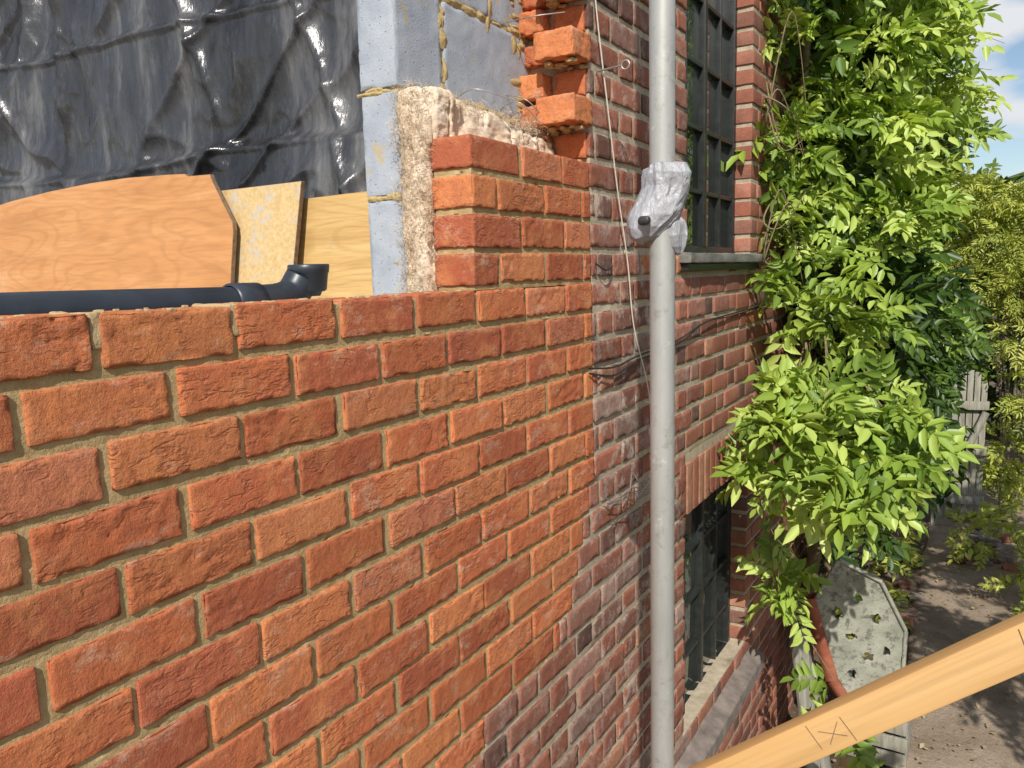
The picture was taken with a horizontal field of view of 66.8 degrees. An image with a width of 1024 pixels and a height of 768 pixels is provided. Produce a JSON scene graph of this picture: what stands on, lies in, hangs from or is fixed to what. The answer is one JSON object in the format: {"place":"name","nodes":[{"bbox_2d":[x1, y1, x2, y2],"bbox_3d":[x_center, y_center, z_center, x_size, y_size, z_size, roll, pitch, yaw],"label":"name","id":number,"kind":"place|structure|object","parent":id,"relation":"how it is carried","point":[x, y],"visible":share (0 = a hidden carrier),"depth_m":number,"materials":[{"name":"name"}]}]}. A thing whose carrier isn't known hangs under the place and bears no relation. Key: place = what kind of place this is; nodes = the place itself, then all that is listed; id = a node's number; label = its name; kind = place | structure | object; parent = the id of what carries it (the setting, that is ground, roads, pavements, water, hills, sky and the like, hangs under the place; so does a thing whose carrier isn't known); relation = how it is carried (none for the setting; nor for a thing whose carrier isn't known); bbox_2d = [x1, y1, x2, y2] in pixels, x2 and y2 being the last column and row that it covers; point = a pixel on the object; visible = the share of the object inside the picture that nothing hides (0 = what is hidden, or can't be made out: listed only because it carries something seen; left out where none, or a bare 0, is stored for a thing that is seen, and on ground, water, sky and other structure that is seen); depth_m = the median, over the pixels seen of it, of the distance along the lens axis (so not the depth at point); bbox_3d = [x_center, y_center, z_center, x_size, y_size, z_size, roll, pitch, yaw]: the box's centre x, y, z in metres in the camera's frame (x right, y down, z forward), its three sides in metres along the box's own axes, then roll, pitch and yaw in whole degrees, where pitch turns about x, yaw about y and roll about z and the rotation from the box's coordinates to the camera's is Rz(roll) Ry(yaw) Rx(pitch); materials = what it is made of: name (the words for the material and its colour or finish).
{"place":"outdoors","nodes":[
{"label":"outdoors","id":0,"kind":"place"},
{"bbox_2d":[688,611,1023,767],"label":"timber brace","id":1,"kind":"object","parent":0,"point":[977,662],"visible":1,"depth_m":1.42,"materials":[{"name":"brown wood"}]},
{"bbox_2d":[785,288,1023,767],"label":"ground","id":2,"kind":"structure","parent":0,"point":[915,585],"depth_m":7.25,"materials":[{"name":"soil"}]},
{"bbox_2d":[649,0,674,767],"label":"scaffold pole","id":3,"kind":"object","parent":2,"relation":"on","point":[662,252],"visible":0.94,"depth_m":1.47,"materials":[{"name":"metal"}]},
{"bbox_2d":[626,161,691,255],"bbox_3d":[0.269,-0.322,1.437,0.114,0.170,0.095,-4,8,-14],"label":"plastic bag","id":4,"kind":"object","parent":3,"relation":"attached to","point":[658,206],"visible":0.96,"depth_m":1.41,"materials":[{"name":"grey plastic"}]},
{"bbox_2d":[471,0,865,767],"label":"old mortar","id":5,"kind":"object","parent":2,"relation":"on","point":[709,682],"visible":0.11,"depth_m":2.65,"materials":[{"name":"grey concrete"}]},
{"bbox_2d":[0,0,594,767],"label":"bricks","id":6,"kind":"object","parent":5,"relation":"on","point":[38,344],"visible":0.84,"depth_m":1.40,"materials":[{"name":"brick"}]},
{"bbox_2d":[0,290,462,349],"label":"mortar crumbs","id":7,"kind":"object","parent":6,"relation":"on","point":[94,329],"visible":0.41,"depth_m":1.11,"materials":[{"name":"beige concrete"}]},
{"bbox_2d":[0,0,593,767],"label":"mortar","id":8,"kind":"object","parent":6,"relation":"on","point":[38,658],"visible":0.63,"depth_m":1.37,"materials":[{"name":"beige concrete"}]},
{"bbox_2d":[456,12,629,121],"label":"wall ties","id":9,"kind":"object","parent":6,"relation":"on","point":[624,60],"depth_m":2.13,"materials":[{"name":"metal"}]},
{"bbox_2d":[595,0,649,402],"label":"cord","id":10,"kind":"object","parent":5,"relation":"attached to","point":[618,197],"visible":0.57,"depth_m":2.36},
{"bbox_2d":[601,473,649,510],"bbox_3d":[0.416,0.348,2.567,0.045,0.122,0.496,3,10,31],"label":"loose wire","id":11,"kind":"object","parent":5,"relation":"attached to","point":[629,494],"visible":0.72,"depth_m":2.51,"materials":[{"name":"metal"}]},
{"bbox_2d":[589,263,766,376],"bbox_3d":[0.791,-0.323,3.167,0.020,0.347,2.151,3,10,31],"label":"telephone cable","id":12,"kind":"object","parent":5,"relation":"attached to","point":[691,331],"visible":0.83,"depth_m":2.63,"materials":[{"name":"black plastic"}]},
{"bbox_2d":[683,477,731,702],"bbox_3d":[0.866,0.956,3.635,0.053,0.990,0.950,3,10,31],"label":"window frame","id":13,"kind":"object","parent":5,"relation":"on","point":[697,594],"visible":0.24,"depth_m":3.76,"materials":[{"name":"paint"}]},
{"bbox_2d":[685,484,724,693],"bbox_3d":[0.862,0.956,3.637,0.004,0.970,0.930,3,10,31],"label":"window glass","id":14,"kind":"object","parent":13,"relation":"attached to","point":[690,567],"visible":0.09,"depth_m":3.73,"materials":[{"name":"black glass"}]},
{"bbox_2d":[684,0,737,252],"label":"window frame","id":15,"kind":"object","parent":5,"relation":"on","point":[704,73],"visible":0.37,"depth_m":3.47,"materials":[{"name":"paint"}]},
{"bbox_2d":[687,0,729,247],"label":"window glass","id":16,"kind":"object","parent":15,"relation":"attached to","point":[692,104],"visible":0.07,"depth_m":3.44,"materials":[{"name":"black glass"}]},
{"bbox_2d":[679,252,762,262],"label":"sill","id":17,"kind":"structure","parent":5,"relation":"on","point":[688,257],"depth_m":3.18,"materials":[{"name":"grey stone"}]},
{"bbox_2d":[468,0,872,767],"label":"old bricks","id":18,"kind":"object","parent":2,"relation":"on","point":[696,484],"visible":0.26,"depth_m":2.68,"materials":[{"name":"red brick"}]},
{"bbox_2d":[0,0,366,204],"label":"polythene sheet","id":19,"kind":"object","parent":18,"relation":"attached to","point":[231,94],"visible":0.55,"depth_m":3.34,"materials":[{"name":"black plastic"}]},
{"bbox_2d":[385,76,555,292],"bbox_3d":[-0.069,-0.481,2.045,0.149,0.519,0.669,3,10,31],"label":"mineral wool insulation","id":20,"kind":"object","parent":18,"relation":"in","point":[426,115],"visible":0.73,"depth_m":1.80},
{"bbox_2d":[674,646,764,767],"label":"sill","id":21,"kind":"structure","parent":18,"relation":"on","point":[707,740],"depth_m":3.60,"materials":[{"name":"stone"}]},
{"bbox_2d":[681,262,758,270],"bbox_3d":[0.902,-0.511,3.377,0.081,0.031,1.051,3,10,31],"label":"sill nosing","id":22,"kind":"object","parent":18,"relation":"attached to","point":[704,266],"visible":0.79,"depth_m":3.21,"materials":[{"name":"paint"}]},
{"bbox_2d":[790,592,830,767],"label":"leaning planks","id":23,"kind":"object","parent":2,"relation":"on","point":[804,700],"visible":0.35,"depth_m":4.30,"materials":[{"name":"grey wood"}]},
{"bbox_2d":[838,756,855,767],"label":"wooden post stub","id":24,"kind":"object","parent":2,"relation":"on","point":[843,761],"visible":0.48,"depth_m":3.67,"materials":[{"name":"brown wood"}]},
{"bbox_2d":[709,0,1018,767],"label":"wisteria","id":25,"kind":"object","parent":2,"relation":"on","point":[860,425],"visible":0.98,"depth_m":3.83,"materials":[{"name":"green plant"}]},
{"bbox_2d":[841,670,911,767],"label":"wooden crate","id":26,"kind":"object","parent":2,"relation":"on","point":[890,739],"visible":0.23,"depth_m":4.53,"materials":[{"name":"grey wood"}]},
{"bbox_2d":[803,558,907,697],"bbox_3d":[1.944,1.423,4.442,0.567,0.948,0.182,0,8,9],"label":"discarded panel","id":27,"kind":"object","parent":26,"relation":"on","point":[840,653],"visible":0.91,"depth_m":4.40,"materials":[{"name":"paint"}]},
{"bbox_2d":[836,417,1023,656],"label":"garden plants","id":28,"kind":"object","parent":2,"relation":"on","point":[991,471],"visible":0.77,"depth_m":7.59,"materials":[{"name":"green plant"}]},
{"bbox_2d":[874,150,1023,463],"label":"hedge","id":29,"kind":"object","parent":2,"relation":"on","point":[988,374],"visible":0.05,"depth_m":12.18,"materials":[{"name":"green plant"}]},
{"bbox_2d":[874,0,1023,185],"label":"sky","id":30,"kind":"structure","parent":0,"point":[1009,154],"materials":[{"name":"blue"}]},
{"bbox_2d":[891,418,1023,767],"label":"dirt path","id":31,"kind":"structure","parent":0,"point":[1000,712],"depth_m":5.97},
{"bbox_2d":[832,461,1023,765],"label":"leaf litter","id":32,"kind":"object","parent":31,"relation":"on","point":[977,705],"visible":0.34,"depth_m":6.18,"materials":[{"name":"brown plant"}]},
{"bbox_2d":[854,525,1020,653],"bbox_3d":[3.638,1.833,6.864,0.991,0.099,4.441,6,11,44],"label":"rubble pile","id":33,"kind":"object","parent":31,"relation":"on","point":[1006,557],"visible":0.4,"depth_m":7.50,"materials":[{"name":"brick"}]},
{"bbox_2d":[931,370,989,524],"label":"wooden gate","id":34,"kind":"structure","parent":31,"relation":"on","point":[971,499],"depth_m":8.46,"materials":[{"name":"grey wood"}]},
{"bbox_2d":[931,163,1023,508],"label":"shrub","id":35,"kind":"object","parent":31,"relation":"on","point":[1006,273],"visible":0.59,"depth_m":8.47,"materials":[{"name":"green plant"}]},
{"bbox_2d":[951,172,1023,279],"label":"wooded hill","id":36,"kind":"structure","parent":0,"point":[1018,174],"depth_m":131.07,"materials":[{"name":"green plant"}]},
{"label":"deck","id":37,"kind":"structure","parent":0,"visible":0},
{"bbox_2d":[0,174,236,291],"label":"plywood offcut","id":38,"kind":"object","parent":37,"relation":"on","point":[166,231],"visible":0.88,"depth_m":3.01,"materials":[{"name":"brown wood"}]},
{"bbox_2d":[0,264,328,314],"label":"soil pipe","id":39,"kind":"object","parent":37,"relation":"on","point":[299,281],"visible":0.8,"depth_m":1.46,"materials":[{"name":"black plastic"}]},
{"bbox_2d":[221,181,304,283],"bbox_3d":[-0.893,-0.476,2.694,0.470,0.408,0.059,3,10,31],"label":"chipboard sheet","id":40,"kind":"object","parent":37,"relation":"on","point":[268,218],"visible":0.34,"depth_m":2.65,"materials":[{"name":"beige wood"}]},
{"bbox_2d":[297,191,372,298],"bbox_3d":[-0.550,-0.443,2.548,0.970,0.365,0.040,3,10,31],"label":"plywood sheet","id":41,"kind":"object","parent":37,"relation":"on","point":[334,233],"visible":0.1,"depth_m":2.54,"materials":[{"name":"brown wood"}]},
{"bbox_2d":[356,0,529,295],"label":"blocks","id":42,"kind":"structure","parent":37,"relation":"on","point":[476,55],"depth_m":1.88,"materials":[{"name":"grey concrete"}]},
{"bbox_2d":[357,0,529,263],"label":"block mortar","id":43,"kind":"object","parent":42,"relation":"attached to","point":[518,48],"visible":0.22,"depth_m":2.04,"materials":[{"name":"beige concrete"}]}
]}

